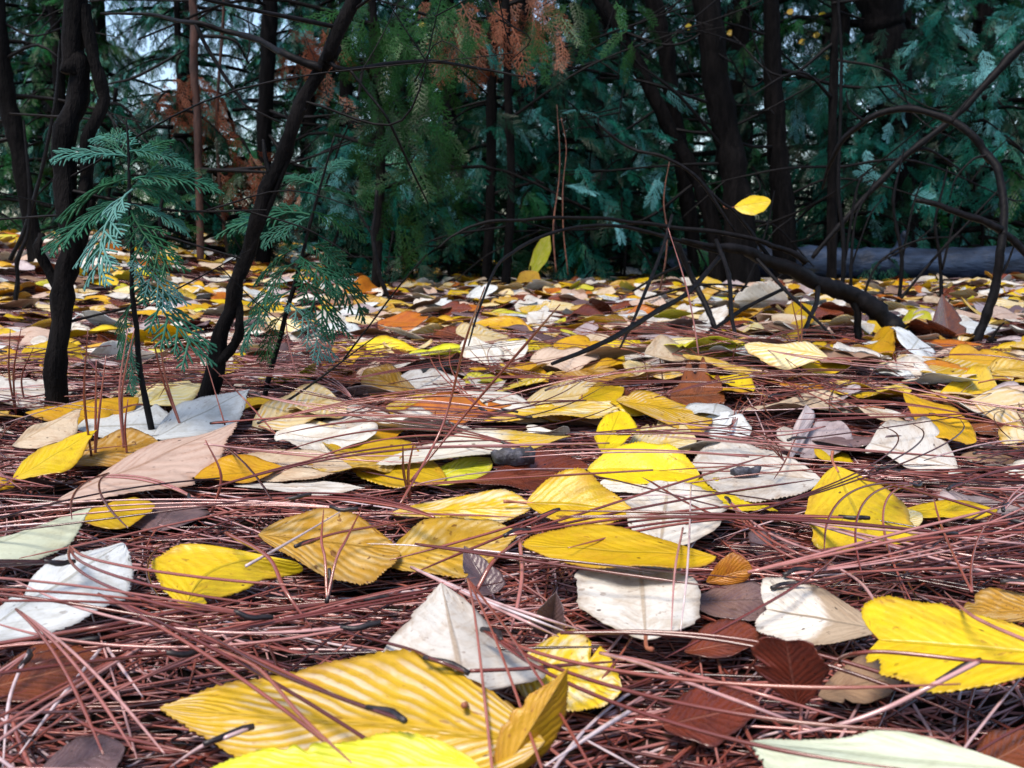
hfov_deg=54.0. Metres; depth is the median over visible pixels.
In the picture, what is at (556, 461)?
fallen leaf
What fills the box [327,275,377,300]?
fallen leaf
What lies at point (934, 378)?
fallen leaf
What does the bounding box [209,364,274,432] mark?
pine needle
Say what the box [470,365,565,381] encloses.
pine needle
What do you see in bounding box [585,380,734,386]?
pine needle
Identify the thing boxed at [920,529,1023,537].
pine needle
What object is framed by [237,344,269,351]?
fallen leaf
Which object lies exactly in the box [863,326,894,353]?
fallen leaf
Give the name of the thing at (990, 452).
pine needle
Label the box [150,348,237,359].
pine needle
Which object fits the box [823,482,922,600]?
pine needle
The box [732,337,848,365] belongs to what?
fallen leaf
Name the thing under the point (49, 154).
cedar tree
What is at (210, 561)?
fallen leaf
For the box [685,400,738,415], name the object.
fallen leaf
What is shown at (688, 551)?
pine needle
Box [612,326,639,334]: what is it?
fallen leaf
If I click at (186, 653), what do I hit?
pine needle
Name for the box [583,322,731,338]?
pine needle
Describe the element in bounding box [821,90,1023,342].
arched stem
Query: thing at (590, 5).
cedar tree
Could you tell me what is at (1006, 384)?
fallen leaf
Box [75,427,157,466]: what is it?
fallen leaf
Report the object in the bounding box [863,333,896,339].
fallen leaf
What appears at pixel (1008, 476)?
pine needle
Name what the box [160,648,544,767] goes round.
fallen leaf
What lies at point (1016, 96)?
cedar tree
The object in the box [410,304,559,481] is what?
pine needle
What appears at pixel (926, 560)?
pine needle
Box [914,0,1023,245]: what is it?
cedar tree
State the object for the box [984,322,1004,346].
root stub
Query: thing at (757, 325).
fallen leaf
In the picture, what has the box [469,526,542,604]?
pine needle
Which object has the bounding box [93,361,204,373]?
pine needle
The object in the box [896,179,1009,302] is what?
bare twig
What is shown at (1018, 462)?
fallen leaf
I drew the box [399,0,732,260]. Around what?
cedar tree
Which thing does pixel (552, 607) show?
fallen leaf
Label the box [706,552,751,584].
fallen leaf
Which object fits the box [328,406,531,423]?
pine needle
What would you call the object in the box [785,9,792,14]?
caught leaf
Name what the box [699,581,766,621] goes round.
fallen leaf
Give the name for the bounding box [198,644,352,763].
pine needle
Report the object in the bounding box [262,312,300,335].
fallen leaf
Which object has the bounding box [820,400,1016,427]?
pine needle
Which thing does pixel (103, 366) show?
pine needle
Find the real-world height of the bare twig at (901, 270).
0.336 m
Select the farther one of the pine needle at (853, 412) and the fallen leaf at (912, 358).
the fallen leaf at (912, 358)
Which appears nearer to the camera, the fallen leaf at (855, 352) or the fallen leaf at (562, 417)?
the fallen leaf at (562, 417)
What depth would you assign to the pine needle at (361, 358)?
0.95 m
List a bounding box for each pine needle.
[0,336,104,358]
[0,365,87,374]
[0,374,188,402]
[0,394,123,411]
[0,477,219,518]
[0,499,357,523]
[0,559,75,567]
[0,577,273,620]
[0,577,380,648]
[0,592,197,626]
[0,601,230,644]
[0,636,99,647]
[0,644,145,740]
[0,647,35,676]
[0,648,204,674]
[2,648,32,767]
[8,327,21,414]
[15,364,161,368]
[15,608,164,754]
[19,493,311,558]
[19,641,106,754]
[20,347,33,396]
[24,417,42,419]
[27,345,111,363]
[35,595,388,664]
[67,545,325,619]
[68,353,155,359]
[68,355,86,362]
[69,715,209,757]
[70,472,127,527]
[79,359,226,372]
[80,351,105,378]
[80,374,138,384]
[81,474,201,501]
[82,347,239,364]
[83,329,92,455]
[93,342,170,361]
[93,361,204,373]
[94,356,105,452]
[95,334,274,360]
[97,364,320,374]
[97,592,365,741]
[105,647,142,696]
[115,382,292,391]
[118,328,134,447]
[123,378,170,398]
[123,575,502,651]
[124,399,127,452]
[131,352,205,363]
[149,319,180,422]
[149,337,203,359]
[149,363,306,392]
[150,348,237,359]
[170,723,254,767]
[172,355,263,361]
[182,373,314,380]
[185,369,297,378]
[195,627,407,723]
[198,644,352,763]
[200,347,338,362]
[202,492,434,517]
[204,443,419,462]
[205,359,225,424]
[205,439,222,512]
[207,440,531,489]
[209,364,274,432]
[210,414,508,424]
[224,531,311,628]
[225,365,387,376]
[227,360,366,367]
[237,356,349,374]
[245,512,339,566]
[247,392,481,426]
[257,383,513,423]
[259,357,403,366]
[275,384,436,422]
[277,420,519,473]
[280,374,385,381]
[281,366,358,373]
[282,345,357,357]
[282,372,434,390]
[285,302,300,384]
[285,350,434,371]
[285,356,416,364]
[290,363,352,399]
[292,374,359,387]
[294,516,423,548]
[297,342,399,358]
[300,622,469,675]
[316,362,407,372]
[318,307,321,373]
[320,508,361,603]
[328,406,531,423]
[336,392,414,419]
[343,354,548,380]
[348,398,517,412]
[352,372,620,429]
[355,339,529,359]
[363,386,509,395]
[372,396,530,403]
[389,508,560,575]
[397,287,484,508]
[402,442,413,500]
[409,469,652,485]
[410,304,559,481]
[410,566,581,636]
[414,442,609,446]
[414,543,736,588]
[428,348,486,410]
[444,364,515,372]
[447,400,586,426]
[450,346,495,373]
[452,375,629,385]
[459,356,564,372]
[467,578,592,767]
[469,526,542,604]
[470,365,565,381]
[470,660,625,672]
[480,627,960,767]
[483,370,685,403]
[498,348,557,365]
[503,453,813,537]
[510,539,523,631]
[520,448,748,457]
[544,363,745,390]
[544,710,632,766]
[555,510,958,535]
[560,629,976,722]
[565,321,641,346]
[565,417,766,435]
[568,513,870,547]
[579,318,730,343]
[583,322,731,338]
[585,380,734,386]
[591,424,783,460]
[599,651,846,733]
[605,342,648,346]
[616,430,804,454]
[629,346,699,365]
[645,321,749,342]
[646,357,841,387]
[653,430,976,458]
[654,369,866,397]
[657,419,825,437]
[659,453,896,483]
[668,228,699,361]
[671,527,683,630]
[674,336,824,340]
[677,343,746,351]
[680,485,691,630]
[711,328,752,337]
[724,496,855,566]
[729,398,771,430]
[746,325,791,342]
[747,505,1023,573]
[749,419,964,513]
[768,350,935,370]
[768,365,875,397]
[769,329,828,336]
[770,548,1023,589]
[779,339,864,342]
[782,507,1023,576]
[783,413,973,422]
[784,381,876,415]
[785,334,871,344]
[787,370,880,382]
[787,408,1003,440]
[790,657,981,734]
[791,298,802,341]
[804,471,1023,524]
[807,523,1023,577]
[808,385,878,427]
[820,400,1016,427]
[821,559,873,599]
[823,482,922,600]
[827,357,913,366]
[830,650,1023,664]
[841,380,929,385]
[874,364,901,376]
[876,464,1023,480]
[877,381,1023,409]
[885,562,1023,565]
[893,349,920,361]
[893,522,1015,551]
[898,557,1023,573]
[913,481,1023,489]
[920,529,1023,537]
[929,413,1023,427]
[933,498,993,592]
[934,521,1023,529]
[937,354,1023,360]
[944,591,1023,640]
[946,465,1023,490]
[964,454,1023,476]
[972,449,1023,454]
[973,443,1023,448]
[974,493,1023,502]
[985,470,1023,479]
[1000,578,1023,584]
[1001,485,1023,511]
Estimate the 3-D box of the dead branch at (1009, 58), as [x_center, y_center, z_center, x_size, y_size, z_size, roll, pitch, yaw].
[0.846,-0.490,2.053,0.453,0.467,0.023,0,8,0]
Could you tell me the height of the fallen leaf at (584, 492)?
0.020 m
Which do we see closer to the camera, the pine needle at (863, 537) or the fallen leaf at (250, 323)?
the pine needle at (863, 537)
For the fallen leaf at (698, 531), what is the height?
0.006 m
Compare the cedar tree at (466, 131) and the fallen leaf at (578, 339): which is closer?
the fallen leaf at (578, 339)
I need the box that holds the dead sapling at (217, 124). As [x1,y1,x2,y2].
[141,0,359,263]
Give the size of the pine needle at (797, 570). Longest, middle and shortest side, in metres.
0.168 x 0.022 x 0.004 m
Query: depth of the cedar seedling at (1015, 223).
3.12 m
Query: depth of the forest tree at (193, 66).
2.51 m
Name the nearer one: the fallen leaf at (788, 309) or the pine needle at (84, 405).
the pine needle at (84, 405)
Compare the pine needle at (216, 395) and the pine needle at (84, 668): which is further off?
the pine needle at (216, 395)
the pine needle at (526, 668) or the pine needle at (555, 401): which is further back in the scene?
the pine needle at (555, 401)
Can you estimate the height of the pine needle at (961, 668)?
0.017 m
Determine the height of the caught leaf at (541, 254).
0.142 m
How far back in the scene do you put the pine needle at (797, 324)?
0.82 m
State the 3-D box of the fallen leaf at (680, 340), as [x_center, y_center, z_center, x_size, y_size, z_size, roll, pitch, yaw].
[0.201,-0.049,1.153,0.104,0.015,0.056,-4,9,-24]
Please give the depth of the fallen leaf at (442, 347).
1.01 m
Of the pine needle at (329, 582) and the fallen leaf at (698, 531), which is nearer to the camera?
the pine needle at (329, 582)
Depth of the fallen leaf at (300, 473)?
0.53 m
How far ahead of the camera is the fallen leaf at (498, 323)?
1.24 m
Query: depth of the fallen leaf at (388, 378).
0.84 m
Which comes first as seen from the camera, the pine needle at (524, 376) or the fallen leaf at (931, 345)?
the pine needle at (524, 376)
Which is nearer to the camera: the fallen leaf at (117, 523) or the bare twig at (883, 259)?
the fallen leaf at (117, 523)
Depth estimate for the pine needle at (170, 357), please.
0.85 m
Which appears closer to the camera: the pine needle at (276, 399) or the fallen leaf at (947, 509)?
the fallen leaf at (947, 509)
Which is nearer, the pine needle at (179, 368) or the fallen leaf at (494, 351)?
the pine needle at (179, 368)
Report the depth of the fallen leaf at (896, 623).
0.26 m
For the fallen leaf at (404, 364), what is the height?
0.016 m
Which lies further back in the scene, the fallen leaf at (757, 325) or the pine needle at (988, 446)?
the fallen leaf at (757, 325)
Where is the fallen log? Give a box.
[652,230,1023,279]
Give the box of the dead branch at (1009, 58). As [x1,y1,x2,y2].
[811,40,1023,258]
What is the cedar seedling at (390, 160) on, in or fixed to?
on the ground
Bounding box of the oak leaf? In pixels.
[670,357,724,404]
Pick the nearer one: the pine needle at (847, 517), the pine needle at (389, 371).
the pine needle at (847, 517)
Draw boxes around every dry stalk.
[552,110,559,271]
[561,118,568,274]
[659,162,669,289]
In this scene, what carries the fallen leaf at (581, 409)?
on the ground
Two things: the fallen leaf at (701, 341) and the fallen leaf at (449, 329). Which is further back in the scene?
the fallen leaf at (449, 329)
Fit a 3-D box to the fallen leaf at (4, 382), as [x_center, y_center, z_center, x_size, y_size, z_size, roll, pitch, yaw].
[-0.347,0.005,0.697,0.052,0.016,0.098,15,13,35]
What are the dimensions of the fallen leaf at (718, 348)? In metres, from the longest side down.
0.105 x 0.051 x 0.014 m
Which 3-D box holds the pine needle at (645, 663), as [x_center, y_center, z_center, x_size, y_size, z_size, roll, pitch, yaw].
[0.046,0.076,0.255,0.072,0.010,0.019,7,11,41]
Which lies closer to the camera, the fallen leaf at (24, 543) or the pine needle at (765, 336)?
the fallen leaf at (24, 543)
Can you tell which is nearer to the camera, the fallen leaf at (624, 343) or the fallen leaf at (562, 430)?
the fallen leaf at (562, 430)
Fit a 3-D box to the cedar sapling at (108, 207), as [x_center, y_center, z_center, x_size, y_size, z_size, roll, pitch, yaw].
[-0.239,-0.060,0.625,0.120,0.206,0.116,0,8,0]
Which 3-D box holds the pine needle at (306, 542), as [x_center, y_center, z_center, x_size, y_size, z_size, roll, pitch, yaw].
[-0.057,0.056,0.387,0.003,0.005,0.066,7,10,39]
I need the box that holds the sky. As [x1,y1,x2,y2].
[0,0,1023,237]
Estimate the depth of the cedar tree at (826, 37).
8.25 m
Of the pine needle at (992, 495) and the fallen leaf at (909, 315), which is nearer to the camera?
the pine needle at (992, 495)
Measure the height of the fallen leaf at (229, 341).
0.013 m
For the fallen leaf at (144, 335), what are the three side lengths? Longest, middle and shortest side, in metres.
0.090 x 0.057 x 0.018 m
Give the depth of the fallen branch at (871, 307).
1.16 m
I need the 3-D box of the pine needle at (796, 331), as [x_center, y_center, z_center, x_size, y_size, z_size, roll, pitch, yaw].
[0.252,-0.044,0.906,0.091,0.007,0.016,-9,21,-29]
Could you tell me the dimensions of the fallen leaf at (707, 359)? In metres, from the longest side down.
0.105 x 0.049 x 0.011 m
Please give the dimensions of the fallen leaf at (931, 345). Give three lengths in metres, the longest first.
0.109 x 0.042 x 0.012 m
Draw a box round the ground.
[0,240,1023,767]
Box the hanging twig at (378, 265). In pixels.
[352,189,395,307]
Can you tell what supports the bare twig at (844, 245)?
on the ground
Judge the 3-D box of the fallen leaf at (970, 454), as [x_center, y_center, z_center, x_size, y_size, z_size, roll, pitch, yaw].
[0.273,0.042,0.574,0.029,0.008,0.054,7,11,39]
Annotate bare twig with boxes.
[8,40,60,260]
[9,113,88,119]
[13,120,31,299]
[108,50,184,84]
[644,274,793,301]
[733,190,791,299]
[836,0,865,282]
[849,180,883,285]
[864,222,959,291]
[891,149,921,296]
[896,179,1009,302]
[934,169,961,296]
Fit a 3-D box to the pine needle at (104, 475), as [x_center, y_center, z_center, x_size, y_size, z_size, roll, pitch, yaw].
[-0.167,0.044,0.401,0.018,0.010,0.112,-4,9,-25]
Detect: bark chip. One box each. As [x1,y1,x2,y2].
[490,446,535,465]
[730,466,761,477]
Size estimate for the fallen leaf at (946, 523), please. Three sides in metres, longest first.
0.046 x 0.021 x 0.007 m
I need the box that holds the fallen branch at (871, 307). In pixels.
[438,118,922,364]
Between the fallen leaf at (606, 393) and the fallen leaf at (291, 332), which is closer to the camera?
the fallen leaf at (606, 393)
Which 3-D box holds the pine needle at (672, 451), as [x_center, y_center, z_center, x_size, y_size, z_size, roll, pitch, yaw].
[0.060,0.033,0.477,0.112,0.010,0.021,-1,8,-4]
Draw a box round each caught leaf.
[516,270,540,283]
[529,236,550,271]
[723,195,770,215]
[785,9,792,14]
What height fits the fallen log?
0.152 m
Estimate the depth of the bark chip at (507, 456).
0.53 m
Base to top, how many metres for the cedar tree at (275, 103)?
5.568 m
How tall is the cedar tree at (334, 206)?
2.633 m
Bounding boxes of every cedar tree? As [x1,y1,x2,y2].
[0,0,90,230]
[0,0,166,231]
[0,0,172,230]
[0,0,193,232]
[0,0,210,229]
[0,0,219,231]
[0,0,279,230]
[0,29,30,230]
[54,0,364,238]
[84,0,300,238]
[95,0,282,258]
[125,0,484,258]
[172,0,426,260]
[176,0,515,268]
[198,0,477,241]
[206,0,700,261]
[239,2,477,279]
[274,0,514,257]
[280,0,583,277]
[310,0,680,271]
[337,0,579,250]
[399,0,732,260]
[446,1,697,261]
[456,0,770,275]
[460,0,709,257]
[532,0,966,260]
[533,0,763,251]
[551,0,927,253]
[556,0,824,237]
[634,2,863,247]
[644,0,1023,248]
[674,0,989,245]
[702,0,1023,247]
[714,0,1023,246]
[754,0,1023,240]
[806,0,1023,245]
[813,0,1023,246]
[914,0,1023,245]
[920,0,1023,245]
[963,0,1023,244]
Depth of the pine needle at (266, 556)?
0.32 m
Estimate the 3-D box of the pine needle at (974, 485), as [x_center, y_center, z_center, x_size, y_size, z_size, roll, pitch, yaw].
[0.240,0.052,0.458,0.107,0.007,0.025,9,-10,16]
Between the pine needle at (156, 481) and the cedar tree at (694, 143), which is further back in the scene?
the cedar tree at (694, 143)
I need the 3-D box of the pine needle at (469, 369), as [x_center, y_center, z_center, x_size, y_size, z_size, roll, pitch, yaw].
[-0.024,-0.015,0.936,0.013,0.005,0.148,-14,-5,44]
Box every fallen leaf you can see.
[0,341,88,365]
[0,375,76,409]
[0,397,138,424]
[0,430,96,487]
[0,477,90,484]
[0,508,91,563]
[0,543,133,640]
[0,638,101,702]
[12,408,81,448]
[17,358,124,374]
[18,371,34,378]
[35,364,81,378]
[43,734,124,767]
[58,422,236,500]
[70,325,133,337]
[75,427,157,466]
[76,310,132,328]
[78,404,168,437]
[83,340,163,362]
[84,497,154,528]
[123,350,178,374]
[123,381,200,408]
[126,501,209,542]
[127,324,203,342]
[144,341,205,347]
[150,319,213,329]
[151,543,302,606]
[152,389,249,439]
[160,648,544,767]
[195,454,312,482]
[200,357,233,364]
[212,731,479,767]
[227,336,255,345]
[231,319,265,326]
[235,480,363,495]
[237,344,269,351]
[241,449,351,481]
[244,397,269,409]
[246,350,271,357]
[252,383,346,429]
[258,364,315,383]
[258,422,377,452]
[258,508,399,585]
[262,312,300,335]
[283,324,314,336]
[287,405,349,414]
[297,343,317,353]
[305,420,340,426]
[312,367,351,378]
[312,451,419,472]
[316,310,352,324]
[322,404,387,427]
[322,439,446,487]
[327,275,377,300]
[327,335,417,359]
[329,369,360,387]
[331,385,413,396]
[334,328,399,336]
[334,348,364,364]
[341,339,416,344]
[352,294,394,316]
[356,360,461,371]
[357,426,402,443]
[361,364,415,397]
[366,392,510,424]
[370,310,428,331]
[375,407,471,431]
[376,428,569,465]
[379,325,423,339]
[382,339,432,358]
[382,343,460,355]
[383,583,548,708]
[386,392,431,430]
[391,489,531,522]
[391,516,517,578]
[397,324,443,338]
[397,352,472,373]
[401,368,465,393]
[423,457,492,485]
[432,326,463,339]
[434,322,509,341]
[457,389,591,427]
[460,337,503,366]
[463,546,505,595]
[467,376,506,390]
[469,362,555,384]
[472,315,532,332]
[472,400,618,421]
[472,449,587,490]
[493,339,527,361]
[493,668,568,767]
[498,371,564,391]
[500,364,545,370]
[503,467,630,524]
[506,338,553,351]
[512,347,599,371]
[515,628,621,712]
[522,524,715,568]
[526,425,584,435]
[527,378,596,406]
[532,592,565,634]
[535,334,562,341]
[535,402,571,422]
[538,417,602,426]
[541,334,611,349]
[541,346,621,382]
[543,318,584,326]
[558,323,616,333]
[574,566,700,651]
[578,382,623,401]
[581,394,619,417]
[583,346,646,358]
[585,343,651,360]
[587,441,699,484]
[594,411,639,451]
[600,479,648,493]
[603,315,647,332]
[607,339,653,346]
[609,399,645,415]
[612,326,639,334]
[613,367,681,379]
[616,390,711,431]
[620,334,705,361]
[622,360,652,374]
[622,388,630,395]
[625,480,726,544]
[629,420,696,450]
[635,334,683,339]
[635,340,650,345]
[651,335,732,343]
[659,438,715,450]
[662,685,759,746]
[665,336,743,357]
[683,354,793,373]
[684,618,763,658]
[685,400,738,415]
[688,477,777,510]
[693,438,820,502]
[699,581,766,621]
[704,410,751,438]
[705,373,765,396]
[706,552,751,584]
[708,337,750,359]
[709,346,755,356]
[718,388,753,397]
[725,342,757,357]
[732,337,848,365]
[741,322,824,333]
[742,389,884,410]
[743,320,764,331]
[745,341,851,369]
[748,529,799,563]
[750,730,1020,767]
[751,636,829,707]
[755,577,872,645]
[760,321,790,331]
[763,381,821,389]
[766,302,814,341]
[771,309,806,322]
[776,427,805,456]
[789,405,814,456]
[800,419,852,458]
[801,341,853,373]
[805,450,917,551]
[811,435,900,447]
[812,344,883,364]
[814,449,853,464]
[817,408,913,418]
[818,655,901,703]
[829,390,935,399]
[830,380,911,394]
[830,384,860,402]
[833,342,891,359]
[838,348,869,353]
[847,404,905,424]
[851,344,892,352]
[860,355,935,377]
[861,595,1023,693]
[863,320,926,334]
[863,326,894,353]
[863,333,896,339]
[865,417,957,470]
[867,354,907,368]
[867,359,969,369]
[869,509,922,540]
[881,372,1011,384]
[891,327,935,359]
[898,354,934,360]
[902,308,931,320]
[903,374,977,385]
[903,393,976,444]
[906,319,969,338]
[907,500,997,519]
[911,311,968,319]
[920,356,1023,383]
[922,344,1018,364]
[923,339,987,347]
[923,385,1023,417]
[926,343,942,349]
[930,294,966,337]
[931,390,976,396]
[935,387,1023,423]
[938,488,1023,521]
[940,365,996,399]
[940,517,988,530]
[941,464,1003,473]
[943,395,972,405]
[947,397,986,416]
[958,451,1014,465]
[964,587,1023,622]
[971,423,1002,436]
[976,728,1023,767]
[990,356,1023,376]
[990,381,1018,389]
[992,341,1023,351]
[1005,460,1023,477]
[1010,325,1023,332]
[1011,341,1023,347]
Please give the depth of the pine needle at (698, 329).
0.88 m
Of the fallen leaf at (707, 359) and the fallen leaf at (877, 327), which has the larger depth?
the fallen leaf at (877, 327)
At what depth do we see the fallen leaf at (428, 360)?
0.91 m
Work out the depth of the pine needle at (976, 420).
0.62 m
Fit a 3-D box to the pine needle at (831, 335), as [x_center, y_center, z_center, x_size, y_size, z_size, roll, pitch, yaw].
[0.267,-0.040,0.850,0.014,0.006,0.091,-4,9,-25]
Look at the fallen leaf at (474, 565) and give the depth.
0.36 m
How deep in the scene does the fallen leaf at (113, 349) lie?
0.85 m
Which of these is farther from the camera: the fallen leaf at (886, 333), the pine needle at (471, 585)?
the fallen leaf at (886, 333)
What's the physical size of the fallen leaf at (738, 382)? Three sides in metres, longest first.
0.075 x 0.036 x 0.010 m
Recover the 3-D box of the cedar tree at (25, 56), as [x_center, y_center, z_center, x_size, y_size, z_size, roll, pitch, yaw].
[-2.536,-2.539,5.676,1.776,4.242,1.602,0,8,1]
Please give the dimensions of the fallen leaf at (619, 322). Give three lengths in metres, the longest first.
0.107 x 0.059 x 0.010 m
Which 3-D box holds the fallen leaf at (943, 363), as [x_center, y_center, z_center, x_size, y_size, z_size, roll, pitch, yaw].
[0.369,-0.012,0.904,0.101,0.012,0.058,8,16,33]
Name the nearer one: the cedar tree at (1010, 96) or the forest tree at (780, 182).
the forest tree at (780, 182)
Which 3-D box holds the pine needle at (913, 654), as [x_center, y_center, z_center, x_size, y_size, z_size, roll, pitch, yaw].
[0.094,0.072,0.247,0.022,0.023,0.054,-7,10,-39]
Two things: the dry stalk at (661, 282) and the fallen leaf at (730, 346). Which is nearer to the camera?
the fallen leaf at (730, 346)
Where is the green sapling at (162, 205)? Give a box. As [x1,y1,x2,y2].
[134,143,206,260]
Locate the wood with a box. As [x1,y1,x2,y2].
[0,0,1023,244]
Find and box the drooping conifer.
[137,0,661,287]
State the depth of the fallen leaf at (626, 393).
0.79 m
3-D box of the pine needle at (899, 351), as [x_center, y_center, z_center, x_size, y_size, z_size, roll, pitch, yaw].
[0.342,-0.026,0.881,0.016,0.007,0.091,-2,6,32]
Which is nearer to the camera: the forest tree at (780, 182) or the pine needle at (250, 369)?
the pine needle at (250, 369)
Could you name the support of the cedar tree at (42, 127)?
on the ground
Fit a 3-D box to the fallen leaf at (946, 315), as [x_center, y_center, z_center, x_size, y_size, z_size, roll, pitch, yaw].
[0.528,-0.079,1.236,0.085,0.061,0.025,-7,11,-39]
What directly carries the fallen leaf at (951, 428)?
on the ground
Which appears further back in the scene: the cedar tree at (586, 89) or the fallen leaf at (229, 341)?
the cedar tree at (586, 89)
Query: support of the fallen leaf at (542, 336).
on the ground
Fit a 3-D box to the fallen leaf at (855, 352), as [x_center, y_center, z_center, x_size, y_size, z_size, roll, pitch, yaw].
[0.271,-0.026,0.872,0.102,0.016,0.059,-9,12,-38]
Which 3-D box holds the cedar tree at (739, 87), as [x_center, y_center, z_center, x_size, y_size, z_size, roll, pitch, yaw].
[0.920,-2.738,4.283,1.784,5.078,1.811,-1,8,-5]
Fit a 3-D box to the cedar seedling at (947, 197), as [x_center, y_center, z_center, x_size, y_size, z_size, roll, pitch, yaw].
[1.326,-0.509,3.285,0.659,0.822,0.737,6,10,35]
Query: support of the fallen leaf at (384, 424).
on the ground
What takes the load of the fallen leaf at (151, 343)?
on the ground
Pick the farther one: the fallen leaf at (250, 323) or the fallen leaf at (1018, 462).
the fallen leaf at (250, 323)
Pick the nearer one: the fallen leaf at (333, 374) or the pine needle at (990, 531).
the pine needle at (990, 531)
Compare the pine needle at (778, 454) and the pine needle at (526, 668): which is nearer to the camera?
the pine needle at (526, 668)
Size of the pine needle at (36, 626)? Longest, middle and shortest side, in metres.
0.113 x 0.013 x 0.006 m
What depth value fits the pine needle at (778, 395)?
0.72 m
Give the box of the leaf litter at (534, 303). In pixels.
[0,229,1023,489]
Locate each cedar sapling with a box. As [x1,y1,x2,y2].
[41,117,224,429]
[214,136,369,395]
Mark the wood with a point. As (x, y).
(14, 36)
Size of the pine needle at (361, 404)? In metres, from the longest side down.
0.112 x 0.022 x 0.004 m
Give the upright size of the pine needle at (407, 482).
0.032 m
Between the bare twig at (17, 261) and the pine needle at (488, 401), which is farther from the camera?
the bare twig at (17, 261)
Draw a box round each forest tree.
[0,0,146,270]
[0,0,512,422]
[0,0,530,410]
[8,0,453,265]
[247,0,476,270]
[250,0,728,283]
[290,0,762,284]
[453,0,964,282]
[513,0,798,276]
[535,0,823,282]
[626,0,1023,280]
[641,0,1023,248]
[678,0,1023,279]
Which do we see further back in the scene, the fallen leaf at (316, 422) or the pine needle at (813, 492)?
the fallen leaf at (316, 422)
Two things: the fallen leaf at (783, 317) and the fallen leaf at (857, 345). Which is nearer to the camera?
the fallen leaf at (857, 345)
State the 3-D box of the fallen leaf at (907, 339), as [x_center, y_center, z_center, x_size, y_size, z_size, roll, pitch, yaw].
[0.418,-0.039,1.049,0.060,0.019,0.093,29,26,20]
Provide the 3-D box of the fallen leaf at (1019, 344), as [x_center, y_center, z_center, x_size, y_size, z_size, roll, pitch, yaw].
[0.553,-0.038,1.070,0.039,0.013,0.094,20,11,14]
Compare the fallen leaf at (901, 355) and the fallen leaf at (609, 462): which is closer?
the fallen leaf at (609, 462)
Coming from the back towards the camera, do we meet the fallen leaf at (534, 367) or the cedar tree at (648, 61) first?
the cedar tree at (648, 61)
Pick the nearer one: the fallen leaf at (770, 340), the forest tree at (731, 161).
the fallen leaf at (770, 340)
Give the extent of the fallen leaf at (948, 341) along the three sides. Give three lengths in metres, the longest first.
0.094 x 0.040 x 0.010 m
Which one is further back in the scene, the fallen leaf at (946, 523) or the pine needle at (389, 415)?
the pine needle at (389, 415)
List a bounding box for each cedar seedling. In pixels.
[36,87,208,257]
[93,82,280,267]
[145,97,340,273]
[248,109,446,285]
[323,107,496,280]
[387,152,516,284]
[405,88,594,280]
[471,155,612,280]
[492,110,676,281]
[559,118,769,283]
[564,153,698,284]
[792,136,931,279]
[823,99,991,248]
[886,95,1023,280]
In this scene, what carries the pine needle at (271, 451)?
on the fallen leaf at (300, 473)
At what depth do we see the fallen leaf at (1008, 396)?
0.68 m
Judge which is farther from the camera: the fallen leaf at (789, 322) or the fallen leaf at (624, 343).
the fallen leaf at (789, 322)
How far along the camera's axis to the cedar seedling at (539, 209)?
2.86 m
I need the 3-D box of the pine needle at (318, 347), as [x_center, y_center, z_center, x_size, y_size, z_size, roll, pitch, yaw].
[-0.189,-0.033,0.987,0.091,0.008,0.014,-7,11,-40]
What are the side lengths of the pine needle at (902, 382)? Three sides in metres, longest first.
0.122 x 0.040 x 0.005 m
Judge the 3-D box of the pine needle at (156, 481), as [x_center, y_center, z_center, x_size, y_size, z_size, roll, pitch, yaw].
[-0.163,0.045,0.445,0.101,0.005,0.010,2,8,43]
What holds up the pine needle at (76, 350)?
on the ground
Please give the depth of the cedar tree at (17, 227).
4.26 m
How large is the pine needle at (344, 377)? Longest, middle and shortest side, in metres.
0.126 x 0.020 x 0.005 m
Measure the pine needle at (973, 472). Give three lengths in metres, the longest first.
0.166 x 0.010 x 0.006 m
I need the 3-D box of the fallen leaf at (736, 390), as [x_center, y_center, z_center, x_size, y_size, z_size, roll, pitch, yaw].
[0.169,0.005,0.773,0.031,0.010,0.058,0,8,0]
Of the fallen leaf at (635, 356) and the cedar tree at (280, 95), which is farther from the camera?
the cedar tree at (280, 95)

